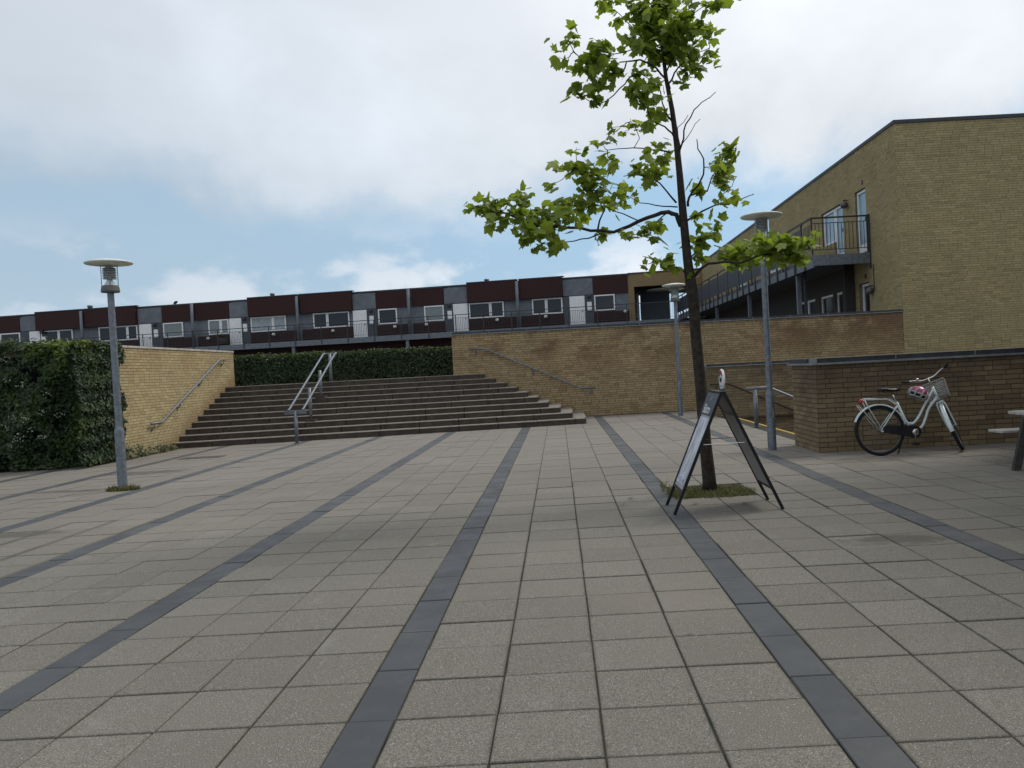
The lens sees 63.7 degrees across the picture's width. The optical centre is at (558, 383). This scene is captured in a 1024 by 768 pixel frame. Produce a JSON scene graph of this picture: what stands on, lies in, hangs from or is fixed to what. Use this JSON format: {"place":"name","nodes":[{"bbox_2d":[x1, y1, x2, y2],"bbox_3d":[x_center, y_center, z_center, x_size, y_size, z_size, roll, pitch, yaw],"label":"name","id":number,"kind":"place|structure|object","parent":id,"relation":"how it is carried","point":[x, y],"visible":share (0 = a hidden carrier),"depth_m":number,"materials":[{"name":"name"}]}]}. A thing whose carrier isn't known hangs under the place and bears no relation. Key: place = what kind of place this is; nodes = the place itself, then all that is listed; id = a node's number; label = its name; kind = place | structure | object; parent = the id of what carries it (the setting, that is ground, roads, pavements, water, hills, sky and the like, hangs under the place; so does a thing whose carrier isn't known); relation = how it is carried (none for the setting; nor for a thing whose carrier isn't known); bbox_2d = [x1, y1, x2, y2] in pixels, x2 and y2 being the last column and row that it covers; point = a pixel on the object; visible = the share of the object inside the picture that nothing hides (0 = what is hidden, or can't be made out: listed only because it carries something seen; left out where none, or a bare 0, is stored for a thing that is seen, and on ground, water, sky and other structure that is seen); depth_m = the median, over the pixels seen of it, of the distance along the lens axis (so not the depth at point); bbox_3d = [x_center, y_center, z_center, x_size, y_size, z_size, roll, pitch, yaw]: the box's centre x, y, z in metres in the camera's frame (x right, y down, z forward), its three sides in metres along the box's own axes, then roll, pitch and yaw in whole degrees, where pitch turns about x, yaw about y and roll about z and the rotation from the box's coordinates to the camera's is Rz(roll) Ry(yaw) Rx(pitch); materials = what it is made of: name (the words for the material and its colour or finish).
{"place":"outdoors","nodes":[
{"label":"outdoors","id":0,"kind":"place"},
{"bbox_2d":[217,334,226,345],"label":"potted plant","id":1,"kind":"object","parent":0,"point":[221,338],"visible":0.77,"depth_m":61.45,"materials":[{"name":"green plant"}]},
{"bbox_2d":[0,411,1023,767],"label":"paving","id":2,"kind":"structure","parent":0,"point":[560,597],"depth_m":5.15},
{"bbox_2d":[0,337,128,471],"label":"climbing shrub","id":3,"kind":"object","parent":2,"relation":"on","point":[56,403],"visible":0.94,"depth_m":16.14,"materials":[{"name":"green plant"}]},
{"bbox_2d":[83,258,133,486],"bbox_3d":[-6.616,-0.138,12.273,0.660,3.445,0.660,-3,1,0],"label":"street lamp","id":4,"kind":"object","parent":2,"relation":"on","point":[109,276],"visible":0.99,"depth_m":12.23,"materials":[{"name":"grey metal"}]},
{"bbox_2d":[3,345,234,463],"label":"brick wall","id":5,"kind":"structure","parent":2,"relation":"on","point":[157,384],"depth_m":19.77,"materials":[{"name":"beige brick"}]},
{"bbox_2d":[150,359,225,431],"bbox_3d":[-9.396,0.200,21.003,0.114,1.726,4.450,-3,1,0],"label":"handrail","id":6,"kind":"object","parent":5,"relation":"attached to","point":[186,395],"visible":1,"depth_m":20.61,"materials":[{"name":"grey metal"}]},
{"bbox_2d":[104,484,140,491],"bbox_3d":[-6.484,1.538,12.268,0.546,0.083,0.467,-3,1,18],"label":"grass tuft","id":7,"kind":"object","parent":2,"relation":"on","point":[114,488],"visible":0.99,"depth_m":12.18,"materials":[{"name":"green plant"}]},
{"bbox_2d":[114,440,137,459],"bbox_3d":[-9.211,1.427,17.433,0.318,0.460,0.891,-3,1,0],"label":"weed","id":8,"kind":"object","parent":2,"relation":"on","point":[129,456],"visible":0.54,"depth_m":17.52,"materials":[{"name":"green plant"}]},
{"bbox_2d":[131,445,155,457],"bbox_3d":[-9.181,1.455,18.105,0.267,0.337,0.746,-3,1,0],"label":"weed","id":9,"kind":"object","parent":2,"relation":"on","point":[142,453],"visible":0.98,"depth_m":18.06,"materials":[{"name":"green plant"}]},
{"bbox_2d":[148,440,172,454],"bbox_3d":[-9.168,1.458,18.785,0.289,0.322,1.064,-3,1,9],"label":"weed","id":10,"kind":"object","parent":2,"relation":"on","point":[161,449],"visible":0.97,"depth_m":18.93,"materials":[{"name":"green plant"}]},
{"bbox_2d":[167,443,182,450],"bbox_3d":[-9.214,1.511,19.660,0.275,0.187,1.059,-3,1,0],"label":"weed","id":11,"kind":"object","parent":2,"relation":"on","point":[172,448],"visible":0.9,"depth_m":19.52,"materials":[{"name":"green plant"}]},
{"bbox_2d":[177,455,226,459],"bbox_3d":[-7.429,1.546,17.116,0.900,0.039,0.420,-3,1,0],"label":"manhole cover","id":12,"kind":"object","parent":2,"relation":"on","point":[201,457],"visible":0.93,"depth_m":17.07,"materials":[{"name":"metal"}]},
{"bbox_2d":[173,373,585,448],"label":"stairs","id":13,"kind":"structure","parent":2,"relation":"on","point":[240,415],"depth_m":21.89,"materials":[{"name":"grey concrete"}]},
{"bbox_2d":[284,352,336,443],"bbox_3d":[-6.456,0.247,21.879,0.504,2.284,4.498,-3,1,-3],"label":"stair railing","id":14,"kind":"object","parent":13,"relation":"on","point":[321,398],"visible":0.9,"depth_m":21.25,"materials":[{"name":"grey metal"}]},
{"bbox_2d":[662,283,684,415],"bbox_3d":[3.226,-0.930,22.309,0.680,3.605,0.680,-3,1,0],"label":"street lamp","id":15,"kind":"object","parent":2,"relation":"on","point":[674,290],"visible":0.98,"depth_m":22.26,"materials":[{"name":"grey metal"}]},
{"bbox_2d":[666,369,784,514],"bbox_3d":[1.611,0.544,8.229,1.076,1.390,0.600,-3,1,0],"label":"sandwich board","id":16,"kind":"object","parent":2,"relation":"on","point":[714,400],"visible":1,"depth_m":8.15,"materials":[{"name":"silver metal"}]},
{"bbox_2d":[740,211,782,449],"bbox_3d":[3.296,-0.833,13.020,0.660,3.765,0.660,-3,1,0],"label":"street lamp","id":17,"kind":"object","parent":2,"relation":"on","point":[760,219],"visible":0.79,"depth_m":12.98,"materials":[{"name":"grey metal"}]},
{"bbox_2d":[787,347,1023,452],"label":"brick wall","id":18,"kind":"structure","parent":2,"relation":"on","point":[986,388],"depth_m":12.35,"materials":[{"name":"brick"}]},
{"bbox_2d":[854,363,964,455],"bbox_3d":[4.981,0.357,11.695,1.624,1.266,0.729,-3,1,0],"label":"bicycle","id":19,"kind":"object","parent":2,"relation":"on","point":[908,430],"visible":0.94,"depth_m":11.62,"materials":[{"name":"white painted metal"},{"name":"black rubber"},{"name":"chrome"}]},
{"bbox_2d":[907,383,928,400],"bbox_3d":[5.057,0.112,11.574,0.278,0.265,0.279,-2,1,27],"label":"bicycle helmet","id":20,"kind":"object","parent":19,"relation":"hanging from","point":[920,393],"visible":1,"depth_m":11.48,"materials":[{"name":"plastic"}]},
{"bbox_2d":[988,410,1023,470],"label":"picnic table","id":21,"kind":"object","parent":2,"relation":"on","point":[1018,458],"visible":1,"depth_m":9.60,"materials":[{"name":"grey wood"}]},
{"bbox_2d":[0,0,1023,319],"label":"sky","id":22,"kind":"structure","parent":0,"point":[223,150],"materials":[{"name":"white"}]},
{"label":"terrace","id":23,"kind":"structure","parent":0,"visible":0},
{"bbox_2d":[0,273,629,360],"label":"apartment block","id":24,"kind":"structure","parent":23,"relation":"on","point":[348,320],"depth_m":60.76,"materials":[{"name":"brown paint"}]},
{"bbox_2d":[0,333,20,342],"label":"window","id":25,"kind":"structure","parent":24,"relation":"in","point":[16,336],"depth_m":65.07,"materials":[{"name":"white paint"}]},
{"bbox_2d":[29,331,40,342],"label":"door","id":26,"kind":"structure","parent":24,"relation":"in","point":[36,334],"depth_m":64.72,"materials":[{"name":"white paint"}]},
{"bbox_2d":[41,330,58,340],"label":"window","id":27,"kind":"structure","parent":24,"relation":"in","point":[53,334],"depth_m":64.58,"materials":[{"name":"grey glass"}]},
{"bbox_2d":[58,329,73,342],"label":"window","id":28,"kind":"structure","parent":24,"relation":"in","point":[63,334],"depth_m":64.39,"materials":[{"name":"white paint"}]},
{"bbox_2d":[98,327,109,340],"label":"window","id":29,"kind":"structure","parent":24,"relation":"in","point":[103,331],"depth_m":63.92,"materials":[{"name":"grey glass"}]},
{"bbox_2d":[116,326,127,340],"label":"window","id":30,"kind":"structure","parent":24,"relation":"in","point":[121,330],"depth_m":63.70,"materials":[{"name":"grey glass"}]},
{"bbox_2d":[127,325,137,339],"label":"window","id":31,"kind":"structure","parent":24,"relation":"in","point":[131,329],"depth_m":63.56,"materials":[{"name":"white paint"}]},
{"bbox_2d":[139,324,152,346],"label":"door","id":32,"kind":"structure","parent":24,"relation":"in","point":[143,328],"depth_m":63.35,"materials":[{"name":"white paint"}]},
{"bbox_2d":[163,322,183,337],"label":"window","id":33,"kind":"structure","parent":24,"relation":"in","point":[177,326],"depth_m":63.08,"materials":[{"name":"grey glass"}]},
{"bbox_2d":[208,320,220,334],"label":"window","id":34,"kind":"structure","parent":24,"relation":"in","point":[214,325],"depth_m":62.59,"materials":[{"name":"grey glass"}]},
{"bbox_2d":[220,319,228,333],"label":"window","id":35,"kind":"structure","parent":24,"relation":"in","point":[224,322],"depth_m":62.46,"materials":[{"name":"white paint"}]},
{"bbox_2d":[229,318,242,344],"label":"door","id":36,"kind":"structure","parent":24,"relation":"in","point":[234,322],"depth_m":62.29,"materials":[{"name":"white paint"}]},
{"bbox_2d":[250,316,273,331],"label":"window","id":37,"kind":"structure","parent":24,"relation":"in","point":[261,322],"depth_m":62.03,"materials":[{"name":"grey glass"}]},
{"bbox_2d":[273,315,286,330],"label":"window","id":38,"kind":"structure","parent":24,"relation":"in","point":[278,321],"depth_m":61.84,"materials":[{"name":"grey glass"}]},
{"bbox_2d":[313,313,327,328],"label":"window","id":39,"kind":"structure","parent":24,"relation":"in","point":[317,317],"depth_m":61.35,"materials":[{"name":"grey glass"}]},
{"bbox_2d":[327,311,349,327],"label":"window","id":40,"kind":"structure","parent":24,"relation":"in","point":[341,317],"depth_m":61.16,"materials":[{"name":"grey glass"}]},
{"bbox_2d":[353,310,367,337],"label":"door","id":41,"kind":"structure","parent":24,"relation":"in","point":[358,315],"depth_m":60.86,"materials":[{"name":"white paint"}]},
{"bbox_2d":[378,308,397,323],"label":"window","id":42,"kind":"structure","parent":24,"relation":"in","point":[390,313],"depth_m":60.60,"materials":[{"name":"grey glass"}]},
{"bbox_2d":[424,305,443,321],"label":"window","id":43,"kind":"structure","parent":24,"relation":"in","point":[437,310],"depth_m":60.09,"materials":[{"name":"grey glass"}]},
{"bbox_2d":[453,303,468,331],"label":"door","id":44,"kind":"structure","parent":24,"relation":"in","point":[457,308],"depth_m":59.76,"materials":[{"name":"white paint"}]},
{"bbox_2d":[469,302,490,318],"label":"window","id":45,"kind":"structure","parent":24,"relation":"in","point":[484,307],"depth_m":59.60,"materials":[{"name":"grey glass"}]},
{"bbox_2d":[490,301,503,316],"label":"window","id":46,"kind":"structure","parent":24,"relation":"in","point":[498,306],"depth_m":59.41,"materials":[{"name":"grey glass"}]},
{"bbox_2d":[532,298,546,314],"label":"window","id":47,"kind":"structure","parent":24,"relation":"in","point":[536,303],"depth_m":58.97,"materials":[{"name":"white paint"}]},
{"bbox_2d":[546,297,562,313],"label":"window","id":48,"kind":"structure","parent":24,"relation":"in","point":[550,302],"depth_m":58.82,"materials":[{"name":"white paint"}]},
{"bbox_2d":[569,296,585,324],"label":"door","id":49,"kind":"structure","parent":24,"relation":"in","point":[575,301],"depth_m":58.53,"materials":[{"name":"white paint"}]},
{"bbox_2d":[594,294,614,310],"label":"window","id":50,"kind":"structure","parent":24,"relation":"in","point":[608,299],"depth_m":58.29,"materials":[{"name":"white paint"}]},
{"bbox_2d":[233,345,452,386],"bbox_3d":[-7.169,-0.620,27.188,9.752,1.136,1.314,-3,1,-18],"label":"hedge","id":51,"kind":"object","parent":23,"relation":"on","point":[275,368],"visible":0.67,"depth_m":26.79,"materials":[{"name":"green plant"}]},
{"bbox_2d":[627,268,704,322],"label":"brick passage","id":52,"kind":"object","parent":23,"relation":"on","point":[653,294],"visible":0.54,"depth_m":58.03,"materials":[{"name":"brick"}]},
{"label":"ground","id":53,"kind":"structure","parent":0,"visible":0},
{"bbox_2d":[450,309,903,422],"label":"brick wall","id":54,"kind":"structure","parent":53,"relation":"on","point":[630,368],"depth_m":24.58,"materials":[{"name":"brick"}]},
{"bbox_2d":[469,348,594,393],"bbox_3d":[-0.782,-0.390,24.522,3.681,1.566,0.139,-3,1,0],"label":"handrail","id":55,"kind":"object","parent":54,"relation":"attached to","point":[532,368],"visible":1,"depth_m":24.46,"materials":[{"name":"grey metal"}]},
{"bbox_2d":[704,360,794,432],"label":"brick wall","id":56,"kind":"structure","parent":53,"relation":"on","point":[745,375],"depth_m":21.51,"materials":[{"name":"brick"}]},
{"bbox_2d":[710,383,793,410],"bbox_3d":[6.017,0.750,21.461,4.080,1.732,0.116,-3,1,0],"label":"handrail","id":57,"kind":"object","parent":56,"relation":"attached to","point":[752,394],"visible":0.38,"depth_m":21.40,"materials":[{"name":"grey metal"}]},
{"bbox_2d":[739,418,794,434],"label":"stairwell steps","id":58,"kind":"structure","parent":53,"relation":"on","point":[766,426],"depth_m":17.19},
{"bbox_2d":[746,386,792,426],"bbox_3d":[5.950,0.872,17.526,3.832,1.808,0.180,-3,1,0],"label":"handrail","id":59,"kind":"object","parent":58,"relation":"on","point":[755,402],"visible":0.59,"depth_m":17.48,"materials":[{"name":"grey metal"}]},
{"bbox_2d":[677,113,1023,352],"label":"brick house","id":60,"kind":"structure","parent":53,"relation":"on","point":[920,222],"depth_m":24.57,"materials":[{"name":"beige brick"}]},
{"bbox_2d":[802,302,808,313],"bbox_3d":[10.351,-2.821,34.512,0.091,1.240,1.260,-3,1,0],"label":"window","id":61,"kind":"structure","parent":60,"relation":"in","point":[803,309],"depth_m":34.65,"materials":[{"name":"white paint"}]},
{"bbox_2d":[808,299,815,313],"bbox_3d":[10.352,-2.797,33.273,0.091,1.240,1.180,-3,1,0],"label":"window","id":62,"kind":"structure","parent":60,"relation":"in","point":[811,303],"depth_m":33.48,"materials":[{"name":"white paint"}]},
{"bbox_2d":[822,294,833,312],"bbox_3d":[10.354,-2.760,31.363,0.091,1.240,1.560,-3,1,0],"label":"window","id":63,"kind":"structure","parent":60,"relation":"in","point":[827,301],"depth_m":31.55,"materials":[{"name":"white paint"}]},
{"bbox_2d":[823,209,836,245],"bbox_3d":[10.193,-5.835,30.773,0.091,1.220,1.300,-3,1,0],"label":"window","id":64,"kind":"structure","parent":60,"relation":"in","point":[832,213],"depth_m":30.83,"materials":[{"name":"glass"}]},
{"bbox_2d":[835,206,844,253],"bbox_3d":[10.190,-5.432,29.635,0.140,1.980,0.910,-3,1,0],"label":"door","id":65,"kind":"structure","parent":60,"relation":"in","point":[838,211],"depth_m":29.83,"materials":[{"name":"white paint"}]},
{"bbox_2d":[837,292,842,312],"bbox_3d":[10.349,-2.392,29.970,0.140,1.920,0.760,-3,1,0],"label":"door","id":66,"kind":"structure","parent":60,"relation":"in","point":[839,295],"depth_m":30.17,"materials":[{"name":"white paint"}]},
{"bbox_2d":[857,189,866,252],"bbox_3d":[10.190,-5.429,27.460,0.140,2.060,0.900,-3,1,0],"label":"door","id":67,"kind":"structure","parent":60,"relation":"in","point":[861,202],"depth_m":27.63,"materials":[{"name":"white paint"}]},
{"bbox_2d":[862,283,869,310],"bbox_3d":[10.390,-2.376,27.520,0.140,1.980,0.860,-3,1,0],"label":"door","id":68,"kind":"structure","parent":60,"relation":"in","point":[866,298],"depth_m":27.76,"materials":[{"name":"white paint"}]},
{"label":"tree pit","id":69,"kind":"structure","parent":0,"visible":0},
{"bbox_2d":[462,0,821,490],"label":"plane tree","id":70,"kind":"object","parent":69,"relation":"in","point":[649,27],"visible":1,"depth_m":9.24,"materials":[{"name":"green plant"}]},
{"bbox_2d":[657,477,755,498],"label":"grass","id":71,"kind":"structure","parent":69,"relation":"in","point":[694,492],"depth_m":9.13,"materials":[{"name":"green plant"}]}
]}

